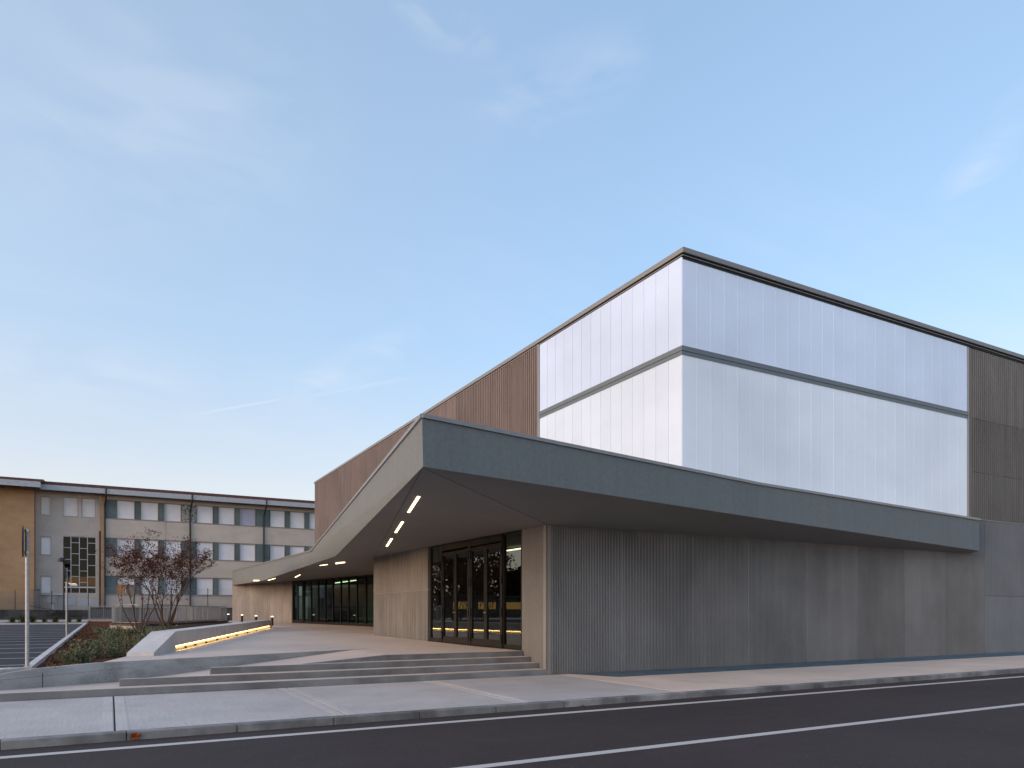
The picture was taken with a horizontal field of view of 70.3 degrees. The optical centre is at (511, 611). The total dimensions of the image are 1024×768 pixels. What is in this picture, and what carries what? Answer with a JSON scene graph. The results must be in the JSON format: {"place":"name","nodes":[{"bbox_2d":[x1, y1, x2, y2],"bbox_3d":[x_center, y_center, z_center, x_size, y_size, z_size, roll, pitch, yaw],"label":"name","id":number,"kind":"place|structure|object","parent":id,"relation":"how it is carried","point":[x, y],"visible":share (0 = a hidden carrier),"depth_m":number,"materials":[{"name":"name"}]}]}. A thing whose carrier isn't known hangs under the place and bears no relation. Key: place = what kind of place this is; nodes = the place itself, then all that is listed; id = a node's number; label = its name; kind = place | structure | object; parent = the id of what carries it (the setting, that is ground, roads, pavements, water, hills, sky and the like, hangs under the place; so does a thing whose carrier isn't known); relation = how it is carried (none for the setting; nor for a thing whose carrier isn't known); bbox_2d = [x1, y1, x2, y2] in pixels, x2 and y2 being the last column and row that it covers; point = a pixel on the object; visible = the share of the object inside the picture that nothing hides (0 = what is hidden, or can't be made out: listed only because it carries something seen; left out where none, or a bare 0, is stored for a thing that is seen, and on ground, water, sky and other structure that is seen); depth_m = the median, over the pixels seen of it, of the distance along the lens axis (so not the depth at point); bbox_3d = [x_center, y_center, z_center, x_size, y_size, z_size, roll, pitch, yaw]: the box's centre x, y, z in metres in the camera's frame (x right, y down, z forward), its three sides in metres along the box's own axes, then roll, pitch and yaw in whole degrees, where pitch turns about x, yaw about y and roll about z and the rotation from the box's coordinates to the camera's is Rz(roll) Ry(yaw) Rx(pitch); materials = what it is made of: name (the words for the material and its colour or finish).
{"place":"outdoors","nodes":[
{"label":"outdoors","id":0,"kind":"place"},
{"bbox_2d":[0,622,81,667],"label":"parking lot","id":1,"kind":"structure","parent":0,"point":[9,637],"depth_m":26.86,"materials":[{"name":"asphalt"}]},
{"bbox_2d":[0,667,22,672],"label":"kerb","id":2,"kind":"structure","parent":1,"relation":"on","point":[13,669],"depth_m":14.18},
{"bbox_2d":[22,526,29,665],"bbox_3d":[-9.712,-0.282,14.535,0.126,2.870,0.620,0,0,-33],"label":"sign post","id":3,"kind":"object","parent":1,"relation":"on","point":[26,552],"visible":0.93,"depth_m":14.51,"materials":[{"name":"metal"}]},
{"bbox_2d":[0,625,60,665],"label":"parking marking","id":4,"kind":"object","parent":1,"relation":"on","point":[9,626],"visible":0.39,"depth_m":30.06,"materials":[{"name":"paint"}]},
{"bbox_2d":[34,589,39,609],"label":"utility cabinet","id":5,"kind":"object","parent":1,"relation":"on","point":[36,597],"visible":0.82,"depth_m":62.95,"materials":[{"name":"metal"}]},
{"bbox_2d":[0,622,84,624],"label":"kerb","id":6,"kind":"structure","parent":1,"relation":"on","point":[2,623],"depth_m":48.68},
{"bbox_2d":[0,610,87,619],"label":"boundary wall","id":7,"kind":"structure","parent":1,"relation":"on","point":[48,614],"depth_m":59.53,"materials":[{"name":"concrete"}]},
{"bbox_2d":[0,587,231,609],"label":"chain link fence","id":8,"kind":"object","parent":7,"relation":"on","point":[207,594],"visible":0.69,"depth_m":63.20,"materials":[{"name":"metal"}]},
{"bbox_2d":[0,620,88,621],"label":"kerb","id":9,"kind":"structure","parent":1,"relation":"on","point":[48,621],"depth_m":56.25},
{"bbox_2d":[47,595,57,609],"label":"meter box","id":10,"kind":"object","parent":1,"relation":"on","point":[54,598],"visible":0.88,"depth_m":63.09,"materials":[{"name":"metal"}]},
{"bbox_2d":[23,622,87,669],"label":"kerb","id":11,"kind":"structure","parent":1,"relation":"on","point":[39,659],"depth_m":19.50,"materials":[{"name":"concrete"}]},
{"bbox_2d":[58,558,65,609],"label":"street lamp","id":12,"kind":"object","parent":1,"relation":"on","point":[63,560],"visible":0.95,"depth_m":61.30,"materials":[{"name":"metal"}]},
{"bbox_2d":[64,567,67,635],"bbox_3d":[-18.316,-0.429,29.865,0.133,2.870,0.620,0,0,-29],"label":"sign post","id":13,"kind":"object","parent":1,"relation":"on","point":[66,579],"visible":0.94,"depth_m":29.84,"materials":[{"name":"metal"}]},
{"bbox_2d":[0,649,355,689],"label":"retaining wall","id":14,"kind":"structure","parent":1,"relation":"on","point":[87,673],"depth_m":15.43,"materials":[{"name":"concrete"}]},
{"bbox_2d":[0,696,113,739],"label":"sidewalk","id":15,"kind":"structure","parent":0,"point":[29,718],"depth_m":11.23,"materials":[{"name":"concrete"}]},
{"bbox_2d":[113,698,126,732],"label":"sidewalk bed","id":16,"kind":"object","parent":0,"point":[114,715],"depth_m":11.86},
{"bbox_2d":[101,696,112,731],"bbox_3d":[-6.641,1.636,11.937,0.145,0.038,4.480,0,0,-29],"label":"sidewalk margin","id":17,"kind":"object","parent":16,"relation":"on","point":[107,719],"visible":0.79,"depth_m":11.43,"materials":[{"name":"concrete"}]},
{"bbox_2d":[115,696,128,729],"bbox_3d":[-6.470,1.636,12.032,0.145,0.038,4.480,0,0,-29],"label":"sidewalk margin","id":18,"kind":"object","parent":16,"relation":"on","point":[121,719],"visible":0.93,"depth_m":11.54,"materials":[{"name":"concrete"}]},
{"bbox_2d":[279,688,344,714],"bbox_3d":[-3.805,1.636,13.505,0.145,0.038,4.480,0,0,-29],"label":"sidewalk margin","id":19,"kind":"object","parent":16,"relation":"on","point":[324,707],"visible":0.86,"depth_m":13.07,"materials":[{"name":"concrete"}]},
{"bbox_2d":[289,687,356,713],"bbox_3d":[-3.634,1.636,13.599,0.145,0.038,4.480,0,0,-29],"label":"sidewalk margin","id":20,"kind":"object","parent":16,"relation":"on","point":[337,707],"visible":0.79,"depth_m":13.21,"materials":[{"name":"concrete"}]},
{"bbox_2d":[425,681,521,702],"bbox_3d":[-0.917,1.636,15.101,0.145,0.038,4.480,0,0,-29],"label":"sidewalk margin","id":21,"kind":"object","parent":16,"relation":"on","point":[508,699],"visible":0.64,"depth_m":14.69,"materials":[{"name":"concrete"}]},
{"bbox_2d":[435,680,533,701],"bbox_3d":[-0.746,1.636,15.195,0.145,0.038,4.480,0,0,-29],"label":"sidewalk margin","id":22,"kind":"object","parent":16,"relation":"on","point":[520,699],"visible":0.57,"depth_m":14.79,"materials":[{"name":"concrete"}]},
{"bbox_2d":[36,621,228,667],"bbox_3d":[-17.438,0.948,38.350,9.420,0.455,50.000,0,0,-29],"label":"planting bed","id":23,"kind":"object","parent":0,"point":[92,624],"visible":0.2,"depth_m":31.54,"materials":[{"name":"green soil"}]},
{"bbox_2d":[53,649,89,663],"bbox_3d":[-10.005,1.008,16.480,0.775,0.377,0.739,0,0,19],"label":"sage shrub","id":24,"kind":"object","parent":23,"relation":"on","point":[69,656],"visible":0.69,"depth_m":16.31,"materials":[{"name":"green plant"}]},
{"bbox_2d":[58,647,98,662],"bbox_3d":[-9.800,0.991,16.449,0.804,0.410,0.844,0,0,-29],"label":"sage shrub","id":25,"kind":"object","parent":23,"relation":"on","point":[85,656],"visible":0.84,"depth_m":16.46,"materials":[{"name":"green plant"}]},
{"bbox_2d":[67,638,116,658],"bbox_3d":[-10.241,0.891,17.799,1.129,0.549,1.076,0,0,-36],"label":"sage shrub","id":26,"kind":"object","parent":23,"relation":"on","point":[94,645],"visible":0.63,"depth_m":17.71,"materials":[{"name":"green plant"}]},
{"bbox_2d":[38,627,178,666],"bbox_3d":[-12.789,0.950,28.532,7.908,0.447,28.080,0,0,-29],"label":"ground cover","id":27,"kind":"object","parent":23,"relation":"on","point":[49,661],"visible":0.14,"depth_m":22.55,"materials":[{"name":"green plant"}]},
{"bbox_2d":[93,627,126,637],"bbox_3d":[-15.453,0.843,28.043,1.078,0.524,1.028,0,0,-4],"label":"sage shrub","id":28,"kind":"object","parent":23,"relation":"on","point":[107,632],"visible":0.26,"depth_m":28.00,"materials":[{"name":"green plant"}]},
{"bbox_2d":[98,633,123,644],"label":"sage shrub","id":29,"kind":"object","parent":23,"relation":"on","point":[108,637],"visible":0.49,"depth_m":23.56,"materials":[{"name":"green plant"}]},
{"bbox_2d":[97,638,126,648],"bbox_3d":[-11.957,0.961,21.791,0.840,0.408,0.801,0,0,44],"label":"sage shrub","id":30,"kind":"object","parent":23,"relation":"on","point":[113,641],"visible":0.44,"depth_m":21.68,"materials":[{"name":"green plant"}]},
{"bbox_2d":[101,629,125,637],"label":"sage shrub","id":31,"kind":"object","parent":23,"relation":"on","point":[115,632],"visible":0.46,"depth_m":26.98,"materials":[{"name":"green plant"}]},
{"bbox_2d":[99,643,129,657],"bbox_3d":[-10.244,0.995,18.649,0.842,0.409,0.802,0,0,23],"label":"sage shrub","id":32,"kind":"object","parent":23,"relation":"on","point":[112,652],"visible":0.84,"depth_m":18.55,"materials":[{"name":"green plant"}]},
{"bbox_2d":[120,627,140,635],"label":"sage shrub","id":33,"kind":"object","parent":23,"relation":"on","point":[130,633],"visible":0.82,"depth_m":30.83,"materials":[{"name":"green plant"}]},
{"bbox_2d":[121,633,146,646],"bbox_3d":[-11.706,0.879,22.678,0.856,0.437,0.899,0,0,-40],"label":"sage shrub","id":34,"kind":"object","parent":23,"relation":"on","point":[132,639],"visible":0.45,"depth_m":22.55,"materials":[{"name":"green plant"}]},
{"bbox_2d":[95,540,203,632],"bbox_3d":[-16.698,-1.159,33.366,4.438,4.232,3.880,0,0,-13],"label":"crape myrtle tree","id":35,"kind":"object","parent":23,"relation":"on","point":[131,562],"visible":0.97,"depth_m":32.99,"materials":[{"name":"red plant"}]},
{"bbox_2d":[135,628,164,637],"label":"sage shrub","id":36,"kind":"object","parent":23,"relation":"on","point":[149,630],"visible":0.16,"depth_m":25.62,"materials":[{"name":"green plant"}]},
{"bbox_2d":[101,527,215,628],"bbox_3d":[-16.228,-1.462,34.438,4.763,4.837,4.846,0,0,30],"label":"crape myrtle tree","id":37,"kind":"object","parent":23,"relation":"on","point":[182,562],"visible":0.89,"depth_m":34.41,"materials":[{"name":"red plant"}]},
{"bbox_2d":[148,624,177,630],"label":"sage shrub","id":38,"kind":"object","parent":23,"relation":"on","point":[166,627],"visible":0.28,"depth_m":30.61,"materials":[{"name":"green plant"}]},
{"bbox_2d":[109,621,227,629],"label":"ramp wall","id":39,"kind":"structure","parent":23,"relation":"on","point":[180,625],"depth_m":42.58,"materials":[{"name":"concrete"}]},
{"bbox_2d":[111,604,226,623],"bbox_3d":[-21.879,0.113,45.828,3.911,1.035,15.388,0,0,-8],"label":"railing","id":40,"kind":"object","parent":39,"relation":"on","point":[187,614],"visible":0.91,"depth_m":42.53,"materials":[{"name":"metal"}]},
{"bbox_2d":[97,620,231,621],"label":"earth","id":41,"kind":"structure","parent":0,"point":[184,620],"depth_m":65.70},
{"bbox_2d":[99,531,100,606],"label":"service pole","id":42,"kind":"object","parent":41,"relation":"on","point":[99,568],"visible":0.83,"depth_m":64.33,"materials":[{"name":"metal"}]},
{"bbox_2d":[87,619,114,620],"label":"ramp landing","id":43,"kind":"object","parent":41,"relation":"on","point":[100,619],"visible":0.29,"depth_m":60.41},
{"bbox_2d":[88,605,114,619],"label":"railing","id":44,"kind":"object","parent":43,"relation":"on","point":[105,612],"visible":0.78,"depth_m":60.31,"materials":[{"name":"metal"}]},
{"bbox_2d":[0,476,314,618],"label":"school building","id":45,"kind":"structure","parent":41,"relation":"on","point":[68,522],"depth_m":67.08,"materials":[{"name":"paint"}]},
{"bbox_2d":[40,496,50,514],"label":"window","id":46,"kind":"structure","parent":45,"relation":"in","point":[45,501],"depth_m":64.31,"materials":[{"name":"glass"}]},
{"bbox_2d":[40,536,50,554],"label":"window","id":47,"kind":"structure","parent":45,"relation":"in","point":[45,540],"depth_m":64.31,"materials":[{"name":"glass"}]},
{"bbox_2d":[41,576,50,593],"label":"window","id":48,"kind":"structure","parent":45,"relation":"in","point":[45,580],"depth_m":64.31,"materials":[{"name":"glass"}]},
{"bbox_2d":[63,497,78,516],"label":"window","id":49,"kind":"structure","parent":45,"relation":"in","point":[70,504],"depth_m":65.23,"materials":[{"name":"glass"}]},
{"bbox_2d":[63,536,95,593],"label":"stair window","id":50,"kind":"structure","parent":45,"relation":"in","point":[79,553],"depth_m":65.57,"materials":[{"name":"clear glass"}]},
{"bbox_2d":[81,498,95,517],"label":"window","id":51,"kind":"structure","parent":45,"relation":"in","point":[88,505],"depth_m":65.92,"materials":[{"name":"glass"}]},
{"bbox_2d":[117,500,134,519],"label":"window","id":52,"kind":"structure","parent":45,"relation":"in","point":[125,509],"depth_m":67.24,"materials":[{"name":"glass"}]},
{"bbox_2d":[117,538,134,556],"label":"window","id":53,"kind":"structure","parent":45,"relation":"in","point":[120,542],"depth_m":67.15,"materials":[{"name":"glass"}]},
{"bbox_2d":[117,576,134,593],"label":"window","id":54,"kind":"structure","parent":45,"relation":"in","point":[130,589],"depth_m":67.20,"materials":[{"name":"grey"}]},
{"bbox_2d":[140,502,158,520],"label":"window","id":55,"kind":"structure","parent":45,"relation":"in","point":[149,510],"depth_m":68.20,"materials":[{"name":"glass"}]},
{"bbox_2d":[141,539,157,557],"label":"window","id":56,"kind":"structure","parent":45,"relation":"in","point":[155,542],"depth_m":68.20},
{"bbox_2d":[141,577,158,594],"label":"window","id":57,"kind":"structure","parent":45,"relation":"in","point":[143,590],"depth_m":68.15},
{"bbox_2d":[164,503,180,521],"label":"window","id":58,"kind":"structure","parent":45,"relation":"in","point":[172,512],"depth_m":69.13,"materials":[{"name":"glass"}]},
{"bbox_2d":[164,540,180,558],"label":"window","id":59,"kind":"structure","parent":45,"relation":"in","point":[175,542],"depth_m":69.13,"materials":[{"name":"glass"}]},
{"bbox_2d":[164,577,180,594],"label":"window","id":60,"kind":"structure","parent":45,"relation":"in","point":[170,587],"depth_m":69.05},
{"bbox_2d":[197,505,212,523],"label":"window","id":61,"kind":"structure","parent":45,"relation":"in","point":[204,513],"depth_m":70.50,"materials":[{"name":"glass"}]},
{"bbox_2d":[197,542,212,559],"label":"window","id":62,"kind":"structure","parent":45,"relation":"in","point":[203,545],"depth_m":70.50,"materials":[{"name":"glass"}]},
{"bbox_2d":[197,578,212,594],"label":"window","id":63,"kind":"structure","parent":45,"relation":"in","point":[202,583],"depth_m":70.50,"materials":[{"name":"glass"}]},
{"bbox_2d":[218,578,231,594],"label":"window","id":64,"kind":"structure","parent":45,"relation":"in","point":[223,583],"depth_m":71.38,"materials":[{"name":"glass"}]},
{"bbox_2d":[218,507,234,524],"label":"window","id":65,"kind":"structure","parent":45,"relation":"in","point":[226,515],"depth_m":71.47,"materials":[{"name":"glass"}]},
{"bbox_2d":[218,543,234,560],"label":"window","id":66,"kind":"structure","parent":45,"relation":"in","point":[226,551],"depth_m":71.47,"materials":[{"name":"glass"}]},
{"bbox_2d":[240,508,254,525],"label":"window","id":67,"kind":"structure","parent":45,"relation":"in","point":[247,516],"depth_m":72.42,"materials":[{"name":"glass"}]},
{"bbox_2d":[240,543,254,560],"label":"window","id":68,"kind":"structure","parent":45,"relation":"in","point":[247,551],"depth_m":72.42,"materials":[{"name":"glass"}]},
{"bbox_2d":[270,510,284,527],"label":"window","id":69,"kind":"structure","parent":45,"relation":"in","point":[277,518],"depth_m":73.83,"materials":[{"name":"glass"}]},
{"bbox_2d":[270,545,284,559],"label":"window","id":70,"kind":"structure","parent":45,"relation":"in","point":[276,551],"depth_m":73.79,"materials":[{"name":"glass"}]},
{"bbox_2d":[290,511,304,528],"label":"window","id":71,"kind":"structure","parent":45,"relation":"in","point":[297,519],"depth_m":74.79,"materials":[{"name":"glass"}]},
{"bbox_2d":[290,546,304,554],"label":"window","id":72,"kind":"structure","parent":45,"relation":"in","point":[293,549],"depth_m":74.73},
{"bbox_2d":[309,513,314,529],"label":"window","id":73,"kind":"structure","parent":45,"relation":"in","point":[311,515],"depth_m":75.52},
{"bbox_2d":[90,607,231,622],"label":"boundary wall","id":74,"kind":"structure","parent":41,"relation":"on","point":[96,612],"depth_m":64.53,"materials":[{"name":"concrete"}]},
{"bbox_2d":[232,247,1023,674],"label":"sports hall","id":75,"kind":"structure","parent":41,"relation":"on","point":[682,457],"depth_m":23.14,"materials":[{"name":"concrete"}]},
{"bbox_2d":[441,540,468,644],"bbox_3d":[-1.862,-0.614,23.885,0.190,3.319,2.210,0,0,-29],"label":"door","id":76,"kind":"structure","parent":75,"relation":"in","point":[454,564],"depth_m":23.84,"materials":[{"name":"glass"}]},
{"bbox_2d":[469,534,502,647],"bbox_3d":[-0.795,-0.607,21.955,0.190,3.303,2.200,0,0,-29],"label":"door","id":77,"kind":"structure","parent":75,"relation":"in","point":[485,562],"depth_m":21.88,"materials":[{"name":"glass"}]},
{"bbox_2d":[0,649,386,693],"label":"ramp","id":78,"kind":"structure","parent":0,"point":[350,654],"depth_m":17.29,"materials":[{"name":"concrete"}]},
{"bbox_2d":[0,651,546,701],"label":"entrance steps","id":79,"kind":"structure","parent":78,"relation":"on","point":[406,668],"depth_m":16.49,"materials":[{"name":"concrete"}]},
{"bbox_2d":[114,688,338,731],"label":"sidewalk","id":80,"kind":"structure","parent":0,"point":[177,709],"depth_m":12.28,"materials":[{"name":"concrete"}]},
{"bbox_2d":[105,621,518,661],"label":"plaza","id":81,"kind":"structure","parent":0,"point":[278,637],"depth_m":23.31,"materials":[{"name":"concrete"}]},
{"bbox_2d":[127,620,271,655],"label":"bench wall","id":82,"kind":"structure","parent":81,"relation":"on","point":[153,643],"depth_m":21.55,"materials":[{"name":"concrete"}]},
{"bbox_2d":[287,681,523,714],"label":"sidewalk","id":83,"kind":"structure","parent":0,"point":[382,697],"depth_m":13.87,"materials":[{"name":"concrete"}]},
{"bbox_2d":[0,673,1023,767],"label":"road","id":84,"kind":"structure","parent":0,"point":[990,738],"depth_m":9.98,"materials":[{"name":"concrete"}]},
{"bbox_2d":[0,676,1023,758],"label":"edge marking","id":85,"kind":"object","parent":84,"relation":"on","point":[116,748],"visible":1,"depth_m":11.28,"materials":[{"name":"paint"}]},
{"bbox_2d":[455,703,1023,767],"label":"lane marking","id":86,"kind":"object","parent":84,"relation":"on","point":[675,744],"visible":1,"depth_m":9.88,"materials":[{"name":"paint"}]},
{"bbox_2d":[0,0,1023,500],"label":"sky","id":87,"kind":"structure","parent":0,"point":[245,245],"materials":[{"name":"blue"}]},
{"bbox_2d":[433,674,675,701],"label":"sidewalk","id":88,"kind":"structure","parent":0,"point":[537,688],"depth_m":15.68,"materials":[{"name":"concrete"}]},
{"bbox_2d":[560,655,1023,691],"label":"sidewalk","id":89,"kind":"structure","parent":0,"point":[716,680],"depth_m":18.97,"materials":[{"name":"concrete"}]},
{"bbox_2d":[574,651,1023,676],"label":"paver strip","id":90,"kind":"object","parent":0,"point":[734,668],"visible":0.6,"depth_m":21.99,"materials":[{"name":"concrete"}]},
{"label":"ground","id":91,"kind":"structure","parent":0,"visible":0},
{"bbox_2d":[1,730,126,749],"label":"kerb","id":92,"kind":"structure","parent":91,"relation":"on","point":[54,740],"depth_m":9.55,"materials":[{"name":"concrete"}]},
{"bbox_2d":[127,723,236,740],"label":"kerb","id":93,"kind":"structure","parent":91,"relation":"on","point":[165,732],"depth_m":10.26,"materials":[{"name":"concrete"}]},
{"bbox_2d":[236,716,333,731],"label":"kerb","id":94,"kind":"structure","parent":91,"relation":"on","point":[283,723],"depth_m":10.93,"materials":[{"name":"concrete"}]},
{"bbox_2d":[331,710,418,724],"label":"kerb","id":95,"kind":"structure","parent":91,"relation":"on","point":[372,717],"depth_m":11.60,"materials":[{"name":"concrete"}]},
{"bbox_2d":[416,705,495,717],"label":"kerb","id":96,"kind":"structure","parent":91,"relation":"on","point":[452,711],"depth_m":12.31,"materials":[{"name":"concrete"}]},
{"bbox_2d":[494,700,563,712],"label":"kerb","id":97,"kind":"structure","parent":91,"relation":"on","point":[524,706],"depth_m":12.98,"materials":[{"name":"concrete"}]},
{"bbox_2d":[561,696,625,706],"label":"kerb","id":98,"kind":"structure","parent":91,"relation":"on","point":[593,701],"depth_m":13.68,"materials":[{"name":"concrete"}]},
{"bbox_2d":[625,692,681,702],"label":"kerb","id":99,"kind":"structure","parent":91,"relation":"on","point":[653,697],"depth_m":14.36,"materials":[{"name":"concrete"}]},
{"bbox_2d":[680,688,733,698],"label":"kerb","id":100,"kind":"structure","parent":91,"relation":"on","point":[705,693],"depth_m":15.04,"materials":[{"name":"concrete"}]},
{"bbox_2d":[728,685,779,694],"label":"kerb","id":101,"kind":"structure","parent":91,"relation":"on","point":[757,689],"depth_m":15.73,"materials":[{"name":"concrete"}]},
{"bbox_2d":[777,682,822,690],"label":"kerb","id":102,"kind":"structure","parent":91,"relation":"on","point":[798,686],"depth_m":16.41,"materials":[{"name":"concrete"}]},
{"bbox_2d":[819,679,862,687],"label":"kerb","id":103,"kind":"structure","parent":91,"relation":"on","point":[828,684],"depth_m":17.09,"materials":[{"name":"concrete"}]},
{"bbox_2d":[857,677,898,684],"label":"kerb","id":104,"kind":"structure","parent":91,"relation":"on","point":[880,680],"depth_m":17.81,"materials":[{"name":"concrete"}]},
{"bbox_2d":[899,675,932,681],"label":"kerb","id":105,"kind":"structure","parent":91,"relation":"on","point":[914,678],"depth_m":18.47,"materials":[{"name":"concrete"}]},
{"bbox_2d":[927,672,964,679],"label":"kerb","id":106,"kind":"structure","parent":91,"relation":"on","point":[948,675],"depth_m":19.15,"materials":[{"name":"concrete"}]},
{"bbox_2d":[959,670,993,676],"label":"kerb","id":107,"kind":"structure","parent":91,"relation":"on","point":[978,673],"depth_m":19.87,"materials":[{"name":"concrete"}]},
{"bbox_2d":[989,668,1020,674],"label":"kerb","id":108,"kind":"structure","parent":91,"relation":"on","point":[1005,671],"depth_m":20.55,"materials":[{"name":"concrete"}]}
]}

